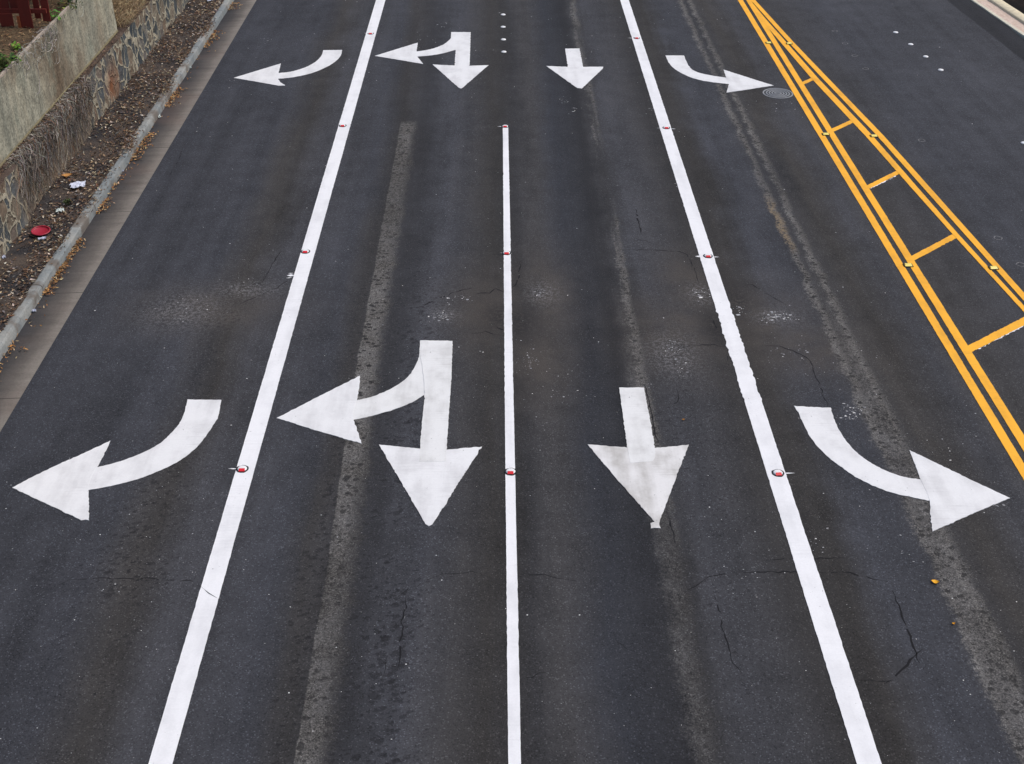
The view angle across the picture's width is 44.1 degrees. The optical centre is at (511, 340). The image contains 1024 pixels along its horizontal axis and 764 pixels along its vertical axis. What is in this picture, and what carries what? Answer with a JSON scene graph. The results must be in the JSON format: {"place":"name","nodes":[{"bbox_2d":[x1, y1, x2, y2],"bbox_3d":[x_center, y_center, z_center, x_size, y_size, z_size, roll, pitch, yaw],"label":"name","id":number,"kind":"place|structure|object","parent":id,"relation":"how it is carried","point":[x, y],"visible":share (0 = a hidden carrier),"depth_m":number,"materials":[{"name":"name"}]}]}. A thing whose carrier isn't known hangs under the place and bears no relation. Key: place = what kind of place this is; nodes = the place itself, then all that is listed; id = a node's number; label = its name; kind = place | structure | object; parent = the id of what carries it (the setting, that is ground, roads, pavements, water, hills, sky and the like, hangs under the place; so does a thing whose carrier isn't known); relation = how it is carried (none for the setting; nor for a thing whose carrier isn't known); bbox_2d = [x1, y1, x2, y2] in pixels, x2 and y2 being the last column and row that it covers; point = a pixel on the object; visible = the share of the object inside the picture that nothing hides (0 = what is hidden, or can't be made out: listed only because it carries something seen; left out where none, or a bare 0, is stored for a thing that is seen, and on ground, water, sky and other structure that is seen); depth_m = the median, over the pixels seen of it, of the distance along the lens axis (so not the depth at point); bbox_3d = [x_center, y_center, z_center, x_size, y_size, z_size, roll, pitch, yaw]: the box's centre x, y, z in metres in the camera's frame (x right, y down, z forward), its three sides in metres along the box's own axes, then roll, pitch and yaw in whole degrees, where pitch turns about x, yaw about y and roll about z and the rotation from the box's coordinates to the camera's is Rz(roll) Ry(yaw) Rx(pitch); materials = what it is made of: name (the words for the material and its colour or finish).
{"place":"outdoors","nodes":[
{"label":"outdoors","id":0,"kind":"place"},
{"bbox_2d":[0,0,146,175],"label":"bank","id":1,"kind":"structure","parent":0,"point":[27,38],"depth_m":23.72,"materials":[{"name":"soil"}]},
{"bbox_2d":[0,49,16,68],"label":"weed","id":2,"kind":"object","parent":1,"relation":"on","point":[4,60],"visible":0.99,"depth_m":21.78,"materials":[{"name":"green plant"}]},
{"bbox_2d":[11,41,23,49],"bbox_3d":[-8.891,-5.272,22.697,0.243,0.183,0.218,12,33,19],"label":"weed","id":3,"kind":"object","parent":1,"relation":"on","point":[17,47],"visible":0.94,"depth_m":22.68,"materials":[{"name":"green plant"}]},
{"bbox_2d":[0,0,50,27],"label":"board fence","id":4,"kind":"object","parent":1,"relation":"on","point":[23,9],"visible":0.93,"depth_m":23.68,"materials":[{"name":"red wood"}]},
{"bbox_2d":[50,9,60,19],"bbox_3d":[-8.797,-6.212,24.199,0.421,0.273,0.504,0,31,-1],"label":"weed","id":5,"kind":"object","parent":1,"relation":"on","point":[58,17],"visible":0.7,"depth_m":24.21,"materials":[{"name":"green plant"}]},
{"bbox_2d":[57,0,82,9],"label":"shrub","id":6,"kind":"object","parent":1,"relation":"on","point":[70,5],"visible":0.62,"depth_m":24.88,"materials":[{"name":"green plant"}]},
{"bbox_2d":[113,0,152,27],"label":"dry grass","id":7,"kind":"structure","parent":1,"relation":"on","point":[132,13],"depth_m":28.91,"materials":[{"name":"brown plant"}]},
{"bbox_2d":[0,0,223,330],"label":"verge","id":8,"kind":"structure","parent":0,"point":[21,254],"depth_m":24.31,"materials":[{"name":"soil"}]},
{"bbox_2d":[0,0,189,258],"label":"stone wall","id":9,"kind":"structure","parent":8,"relation":"on","point":[113,70],"depth_m":26.52,"materials":[{"name":"grey stone"}]},
{"bbox_2d":[4,75,97,224],"bbox_3d":[-8.485,-3.629,23.517,0.370,1.127,5.616,0,31,-1],"label":"dry creeper","id":10,"kind":"object","parent":9,"relation":"hanging from","point":[66,120],"visible":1,"depth_m":23.23,"materials":[{"name":"plant"}]},
{"bbox_2d":[0,0,117,166],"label":"concrete wall","id":11,"kind":"structure","parent":9,"relation":"on","point":[83,42],"depth_m":23.80,"materials":[{"name":"grey concrete"}]},
{"bbox_2d":[13,45,36,80],"bbox_3d":[-8.741,-4.931,22.547,0.272,0.490,1.126,0,31,-1],"label":"bare vine","id":12,"kind":"object","parent":11,"relation":"hanging from","point":[24,61],"visible":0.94,"depth_m":22.48,"materials":[{"name":"grey plant"}]},
{"bbox_2d":[14,22,66,88],"bbox_3d":[-8.749,-5.239,23.384,0.301,0.864,2.739,0,31,-1],"label":"bare vine","id":13,"kind":"object","parent":11,"relation":"hanging from","point":[50,37],"visible":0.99,"depth_m":23.56,"materials":[{"name":"plant"}]},
{"bbox_2d":[0,0,242,371],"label":"leaf litter","id":14,"kind":"object","parent":8,"relation":"on","point":[125,147],"visible":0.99,"depth_m":24.77,"materials":[{"name":"brown plant"}]},
{"bbox_2d":[31,225,50,235],"bbox_3d":[-8.005,-1.873,21.453,0.320,0.031,0.320,2,36,-2],"label":"plastic dish","id":15,"kind":"object","parent":14,"relation":"on","point":[40,230],"visible":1,"depth_m":21.48,"materials":[{"name":"red plastic"}]},
{"bbox_2d":[63,197,71,205],"bbox_3d":[-7.940,-2.487,22.547,0.184,0.149,0.184,19,35,29],"label":"weed","id":16,"kind":"object","parent":14,"relation":"on","point":[66,201],"visible":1,"depth_m":22.52,"materials":[{"name":"green plant"}]},
{"bbox_2d":[69,180,85,187],"bbox_3d":[-7.967,-2.873,23.163,0.307,0.053,0.249,-11,32,-18],"label":"paper","id":17,"kind":"object","parent":14,"relation":"on","point":[77,184],"visible":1,"depth_m":23.17,"materials":[{"name":"white paper"}]},
{"bbox_2d":[0,0,255,430],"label":"gutter","id":18,"kind":"object","parent":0,"point":[101,232],"visible":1,"depth_m":22.01,"materials":[{"name":"concrete"}]},
{"bbox_2d":[0,0,233,360],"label":"kerb","id":19,"kind":"structure","parent":18,"relation":"on","point":[16,323],"depth_m":22.51,"materials":[{"name":"concrete"}]},
{"bbox_2d":[0,0,1023,763],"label":"road","id":20,"kind":"structure","parent":0,"point":[676,650],"depth_m":17.29,"materials":[{"name":"black asphalt"}]},
{"bbox_2d":[12,399,220,520],"bbox_3d":[-4.850,1.392,16.349,1.300,0.006,2.867,19,35,29],"label":"lane arrow","id":21,"kind":"object","parent":20,"relation":"on","point":[65,486],"visible":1,"depth_m":15.97,"materials":[{"name":"white paint"}]},
{"bbox_2d":[148,0,384,763],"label":"lane line","id":22,"kind":"object","parent":20,"relation":"on","point":[174,716],"visible":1,"depth_m":16.10,"materials":[{"name":"white paint"}]},
{"bbox_2d":[236,465,248,472],"bbox_3d":[-3.410,1.609,15.959,0.159,0.028,0.160,-1,31,-2],"label":"road reflector","id":23,"kind":"object","parent":22,"relation":"on","point":[242,468],"visible":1,"depth_m":15.94,"materials":[{"name":"white plastic"}]},
{"bbox_2d":[301,249,309,253],"bbox_3d":[-3.475,-1.513,21.243,0.159,0.028,0.160,1,31,1],"label":"road reflector","id":24,"kind":"object","parent":22,"relation":"on","point":[305,251],"visible":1,"depth_m":21.22,"materials":[{"name":"plastic"}]},
{"bbox_2d":[235,50,341,85],"bbox_3d":[-4.888,-6.386,29.515,1.287,0.006,3.025,24,38,34],"label":"lane arrow","id":25,"kind":"object","parent":20,"relation":"on","point":[271,75],"visible":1,"depth_m":29.27,"materials":[{"name":"white paint"}]},
{"bbox_2d":[277,340,481,525],"bbox_3d":[-1.052,1.039,16.951,3.049,0.014,3.403,-26,39,-36],"label":"lane arrow","id":26,"kind":"object","parent":20,"relation":"on","point":[431,471],"visible":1,"depth_m":16.90,"materials":[{"name":"white paint"}]},
{"bbox_2d":[376,32,487,87],"bbox_3d":[-1.209,-6.793,30.205,2.944,0.008,3.381,-25,39,-36],"label":"lane arrow","id":27,"kind":"object","parent":20,"relation":"on","point":[461,73],"visible":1,"depth_m":30.23,"materials":[{"name":"white paint"}]},
{"bbox_2d":[0,0,1016,761],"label":"road grit","id":28,"kind":"object","parent":20,"relation":"on","point":[564,396],"visible":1,"depth_m":18.26,"materials":[{"name":"grey stone"}]},
{"bbox_2d":[500,126,520,763],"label":"lane line","id":29,"kind":"object","parent":20,"relation":"on","point":[514,740],"visible":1,"depth_m":15.23,"materials":[{"name":"white paint"}]},
{"bbox_2d":[502,251,510,254],"bbox_3d":[-0.092,-1.487,21.199,0.159,0.028,0.160,-2,31,-3],"label":"road reflector","id":30,"kind":"object","parent":29,"relation":"on","point":[506,252],"visible":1,"depth_m":21.17,"materials":[{"name":"plastic"}]},
{"bbox_2d":[504,468,516,475],"bbox_3d":[-0.017,1.638,15.909,0.159,0.028,0.160,1,31,2],"label":"road reflector","id":31,"kind":"object","parent":29,"relation":"on","point":[510,471],"visible":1,"depth_m":15.89,"materials":[{"name":"white plastic"}]},
{"bbox_2d":[547,48,602,88],"bbox_3d":[1.498,-6.400,29.539,1.238,0.006,2.814,-10,32,-17],"label":"lane arrow","id":32,"kind":"object","parent":20,"relation":"on","point":[576,73],"visible":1,"depth_m":29.34,"materials":[{"name":"white paint"}]},
{"bbox_2d":[588,387,688,528],"bbox_3d":[1.692,1.422,16.297,1.244,0.008,3.002,-10,32,-16],"label":"lane arrow","id":33,"kind":"object","parent":20,"relation":"on","point":[642,469],"visible":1,"depth_m":16.13,"materials":[{"name":"white paint"}]},
{"bbox_2d":[665,55,773,92],"bbox_3d":[4.468,-6.170,29.150,1.170,0.006,3.070,-23,37,-33],"label":"lane arrow","id":34,"kind":"object","parent":20,"relation":"on","point":[736,82],"visible":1,"depth_m":28.91,"materials":[{"name":"white paint"}]},
{"bbox_2d":[620,0,881,763],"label":"lane line","id":35,"kind":"object","parent":20,"relation":"on","point":[859,733],"visible":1,"depth_m":15.96,"materials":[{"name":"white paint"}]},
{"bbox_2d":[703,254,712,257],"bbox_3d":[3.275,-1.429,21.101,0.159,0.028,0.160,1,31,1],"label":"road reflector","id":36,"kind":"object","parent":35,"relation":"on","point":[707,255],"visible":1,"depth_m":21.08,"materials":[{"name":"plastic"}]},
{"bbox_2d":[772,469,783,476],"bbox_3d":[3.346,1.653,15.884,0.159,0.028,0.160,-2,31,-3],"label":"road reflector","id":37,"kind":"object","parent":35,"relation":"on","point":[777,473],"visible":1,"depth_m":15.86,"materials":[{"name":"white plastic"}]},
{"bbox_2d":[763,88,792,98],"bbox_3d":[5.898,-5.499,28.012,0.670,0.010,0.670,0,31,-1],"label":"manhole cover","id":38,"kind":"object","parent":20,"relation":"on","point":[780,93],"visible":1,"depth_m":27.99,"materials":[{"name":"metal"}]},
{"bbox_2d":[832,120,852,130],"bbox_3d":[6.872,-4.480,26.293,1.172,0.004,0.132,-27,40,-37],"label":"cross bar","id":39,"kind":"object","parent":20,"relation":"on","point":[842,125],"visible":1,"depth_m":26.31,"materials":[{"name":"yellow paint"}]},
{"bbox_2d":[738,0,1023,479],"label":"yellow line","id":40,"kind":"object","parent":20,"relation":"on","point":[1015,457],"visible":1,"depth_m":20.57,"materials":[{"name":"paint"}]},
{"bbox_2d":[867,171,898,188],"bbox_3d":[7.024,-3.047,23.868,1.366,0.004,0.154,-26,39,-36],"label":"cross bar","id":41,"kind":"object","parent":20,"relation":"on","point":[883,179],"visible":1,"depth_m":23.84,"materials":[{"name":"yellow paint"}]},
{"bbox_2d":[746,0,1023,450],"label":"yellow line","id":42,"kind":"object","parent":20,"relation":"on","point":[1013,426],"visible":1,"depth_m":20.91,"materials":[{"name":"paint"}]},
{"bbox_2d":[750,4,1023,311],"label":"yellow line","id":43,"kind":"object","parent":20,"relation":"on","point":[866,133],"visible":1,"depth_m":24.98,"materials":[{"name":"paint"}]},
{"bbox_2d":[751,0,1023,300],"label":"yellow line","id":44,"kind":"object","parent":20,"relation":"on","point":[943,206],"visible":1,"depth_m":24.60,"materials":[{"name":"paint"}]},
{"bbox_2d":[794,406,1009,530],"bbox_3d":[4.771,1.465,16.226,1.296,0.006,2.927,-18,35,-27],"label":"lane arrow","id":45,"kind":"object","parent":20,"relation":"on","point":[951,496],"visible":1,"depth_m":15.77,"materials":[{"name":"white paint"}]},
{"bbox_2d":[903,263,913,266],"bbox_3d":[6.524,-1.257,20.799,0.152,0.028,0.112,0,31,1],"label":"road reflector","id":46,"kind":"object","parent":20,"relation":"on","point":[907,265],"visible":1,"depth_m":20.78,"materials":[{"name":"yellow plastic"}]},
{"bbox_2d":[912,234,955,259],"bbox_3d":[7.155,-1.593,21.407,1.567,0.004,0.145,-24,38,-35],"label":"cross bar","id":47,"kind":"object","parent":20,"relation":"on","point":[927,250],"visible":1,"depth_m":21.39,"materials":[{"name":"yellow paint"}]},
{"bbox_2d":[988,266,998,269],"bbox_3d":[7.898,-1.208,20.714,0.152,0.028,0.112,-2,31,-3],"label":"road reflector","id":48,"kind":"object","parent":20,"relation":"on","point":[993,267],"visible":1,"depth_m":20.69,"materials":[{"name":"yellow plastic"}]},
{"bbox_2d":[968,317,1023,351],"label":"cross bar","id":49,"kind":"object","parent":20,"relation":"on","point":[999,334],"visible":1,"depth_m":18.86,"materials":[{"name":"yellow paint"}]},
{"bbox_2d":[971,0,1023,38],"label":"kerb","id":50,"kind":"structure","parent":20,"relation":"on","point":[1020,33],"depth_m":32.78,"materials":[{"name":"beige concrete"}]},
{"bbox_2d":[988,0,1023,23],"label":"kerb","id":51,"kind":"object","parent":20,"relation":"on","point":[1010,10],"visible":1,"depth_m":33.32,"materials":[{"name":"beige concrete"}]},
{"bbox_2d":[976,0,1023,31],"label":"pavement","id":52,"kind":"structure","parent":0,"point":[1004,15],"depth_m":33.16,"materials":[{"name":"concrete"}]},
{"bbox_2d":[1003,0,1023,13],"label":"planting bed","id":53,"kind":"object","parent":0,"point":[1018,5],"visible":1,"depth_m":33.88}
]}

